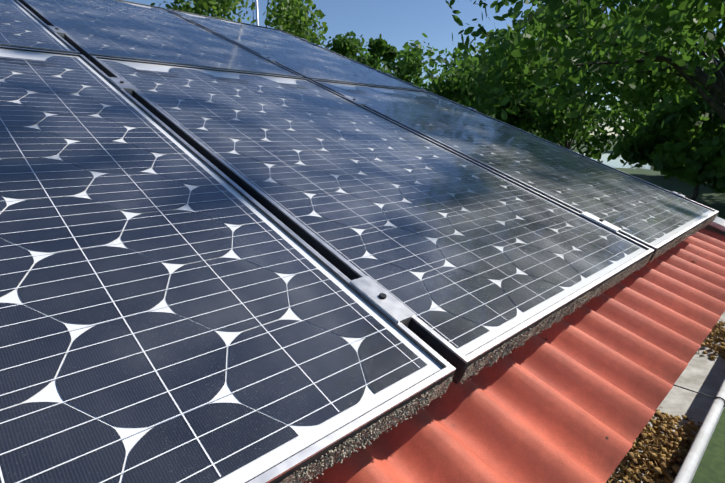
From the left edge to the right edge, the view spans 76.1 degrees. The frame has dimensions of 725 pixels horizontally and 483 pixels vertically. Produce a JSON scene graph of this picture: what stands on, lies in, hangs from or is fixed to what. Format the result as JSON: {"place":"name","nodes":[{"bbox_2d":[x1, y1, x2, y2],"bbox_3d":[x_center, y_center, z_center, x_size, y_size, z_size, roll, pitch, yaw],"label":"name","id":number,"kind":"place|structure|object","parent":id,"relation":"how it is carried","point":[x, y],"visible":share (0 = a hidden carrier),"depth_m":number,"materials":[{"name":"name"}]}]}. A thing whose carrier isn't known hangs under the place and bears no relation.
{"place":"outdoors","nodes":[
{"label":"outdoors","id":0,"kind":"place"},
{"bbox_2d":[125,0,724,135],"label":"sky","id":1,"kind":"structure","parent":0,"point":[398,22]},
{"bbox_2d":[584,153,653,169],"bbox_3d":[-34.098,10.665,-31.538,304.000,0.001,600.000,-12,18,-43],"label":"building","id":2,"kind":"structure","parent":0,"point":[616,163],"depth_m":57.74,"materials":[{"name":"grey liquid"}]},
{"bbox_2d":[559,136,724,482],"bbox_3d":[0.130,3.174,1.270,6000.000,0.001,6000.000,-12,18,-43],"label":"ground grass","id":3,"kind":"structure","parent":0,"point":[711,468],"depth_m":22.67,"materials":[{"name":"green plant"}]},
{"bbox_2d":[150,0,328,49],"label":"tree","id":4,"kind":"object","parent":3,"relation":"on","point":[289,14],"visible":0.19,"depth_m":18.04,"materials":[{"name":"green plant"}]},
{"bbox_2d":[326,31,418,86],"bbox_3d":[-0.162,-6.393,23.912,5.526,8.622,5.149,-12,18,-43],"label":"tree","id":5,"kind":"object","parent":3,"relation":"on","point":[345,46],"visible":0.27,"depth_m":23.17,"materials":[{"name":"green plant"}]},
{"bbox_2d":[358,33,473,104],"bbox_3d":[2.081,-11.063,39.798,12.705,11.450,12.512,-12,18,-43],"label":"tree","id":6,"kind":"object","parent":3,"relation":"on","point":[407,66],"visible":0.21,"depth_m":36.41,"materials":[{"name":"green plant"}]},
{"bbox_2d":[421,42,494,117],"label":"tree","id":7,"kind":"object","parent":3,"relation":"on","point":[458,52],"visible":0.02,"depth_m":46.90,"materials":[{"name":"green plant"}]},
{"bbox_2d":[438,33,558,143],"bbox_3d":[12.288,-11.662,40.624,11.995,11.442,13.982,6,14,24],"label":"tree","id":8,"kind":"object","parent":3,"relation":"on","point":[522,119],"visible":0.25,"depth_m":36.82,"materials":[{"name":"green plant"}]},
{"bbox_2d":[525,106,610,131],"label":"tree","id":9,"kind":"object","parent":3,"relation":"on","point":[607,119],"depth_m":116.36,"materials":[{"name":"green plant"}]},
{"bbox_2d":[464,0,684,162],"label":"tree","id":10,"kind":"object","parent":3,"relation":"on","point":[561,126],"visible":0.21,"depth_m":30.65,"materials":[{"name":"green plant"}]},
{"bbox_2d":[445,0,724,139],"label":"oak tree","id":11,"kind":"object","parent":3,"relation":"on","point":[649,51],"visible":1,"depth_m":9.33,"materials":[{"name":"green plant"}]},
{"bbox_2d":[617,91,714,176],"bbox_3d":[26.698,-9.268,37.937,7.857,9.194,9.406,-6,14,-23],"label":"bank tree","id":12,"kind":"object","parent":3,"relation":"on","point":[660,171],"depth_m":39.76,"materials":[{"name":"green plant"}]},
{"bbox_2d":[612,51,724,200],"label":"tree","id":13,"kind":"object","parent":3,"relation":"on","point":[679,148],"visible":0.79,"depth_m":21.00,"materials":[{"name":"green plant"}]},
{"bbox_2d":[695,106,724,140],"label":"bank tree","id":14,"kind":"object","parent":3,"relation":"on","point":[715,120],"visible":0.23,"depth_m":30.22,"materials":[{"name":"green plant"}]},
{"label":"house walls and rear roof","id":15,"kind":"object","parent":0,"visible":0},
{"bbox_2d":[303,228,724,482],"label":"roof tiles","id":16,"kind":"object","parent":15,"relation":"on","point":[578,395],"visible":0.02,"depth_m":0.78,"materials":[{"name":"red tile"}]},
{"bbox_2d":[255,0,258,25],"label":"pole","id":17,"kind":"object","parent":16,"relation":"on","point":[257,15],"depth_m":10.79,"materials":[{"name":"metal"}]},
{"bbox_2d":[47,16,684,327],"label":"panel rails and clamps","id":18,"kind":"object","parent":16,"relation":"attached to","point":[386,302],"visible":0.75,"depth_m":0.67,"materials":[{"name":"metal"}]},
{"bbox_2d":[0,0,79,53],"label":"solar panel","id":19,"kind":"object","parent":18,"relation":"attached to","point":[22,25],"visible":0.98,"depth_m":1.50,"materials":[{"name":"blue glass"}]},
{"bbox_2d":[18,0,302,77],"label":"solar panel","id":20,"kind":"object","parent":18,"relation":"attached to","point":[122,29],"visible":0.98,"depth_m":1.95,"materials":[{"name":"blue glass"}]},
{"bbox_2d":[0,46,455,482],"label":"solar panel","id":21,"kind":"object","parent":18,"relation":"attached to","point":[175,307],"visible":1,"depth_m":0.54,"materials":[{"name":"blue glass"}]},
{"bbox_2d":[280,375,453,482],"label":"panel frame edge","id":22,"kind":"object","parent":21,"relation":"on","point":[348,446],"visible":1,"depth_m":0.47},
{"bbox_2d":[168,9,425,90],"bbox_3d":[-0.427,-1.126,2.736,0.844,0.552,1.399,-12,18,-43],"label":"solar panel","id":23,"kind":"object","parent":18,"relation":"attached to","point":[303,58],"visible":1,"depth_m":2.62,"materials":[{"name":"blue glass"}]},
{"bbox_2d":[91,55,653,383],"bbox_3d":[-0.059,-0.260,1.300,0.844,0.552,1.399,-12,18,-43],"label":"solar panel","id":24,"kind":"object","parent":18,"relation":"attached to","point":[466,261],"visible":1,"depth_m":1.02,"materials":[{"name":"blue glass"}]},
{"bbox_2d":[460,253,652,384],"bbox_3d":[0.422,0.108,0.872,0.826,0.037,0.016,-12,18,-43],"label":"panel frame edge","id":25,"kind":"object","parent":24,"relation":"on","point":[502,351],"visible":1,"depth_m":0.74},
{"bbox_2d":[311,79,718,260],"bbox_3d":[0.550,-0.394,1.883,0.844,0.552,1.399,-12,18,-43],"label":"solar panel","id":26,"kind":"object","parent":18,"relation":"attached to","point":[655,218],"visible":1,"depth_m":1.71,"materials":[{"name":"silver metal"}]},
{"bbox_2d":[650,214,717,262],"bbox_3d":[1.031,-0.025,1.455,0.828,0.036,0.016,-12,18,-43],"label":"panel frame edge","id":27,"kind":"object","parent":26,"relation":"on","point":[664,249],"visible":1,"depth_m":1.37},
{"bbox_2d":[606,311,724,482],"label":"eave gutter","id":28,"kind":"object","parent":16,"relation":"attached to","point":[696,393],"visible":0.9,"depth_m":1.04,"materials":[{"name":"paint"}]},
{"bbox_2d":[608,261,724,482],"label":"gutter debris","id":29,"kind":"object","parent":28,"relation":"on","point":[666,459],"visible":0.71,"depth_m":0.85,"materials":[{"name":"brown gravel"}]},
{"bbox_2d":[704,216,724,235],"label":"barge board","id":30,"kind":"object","parent":16,"relation":"attached to","point":[717,225],"depth_m":1.98,"materials":[{"name":"white paint"}]}
]}

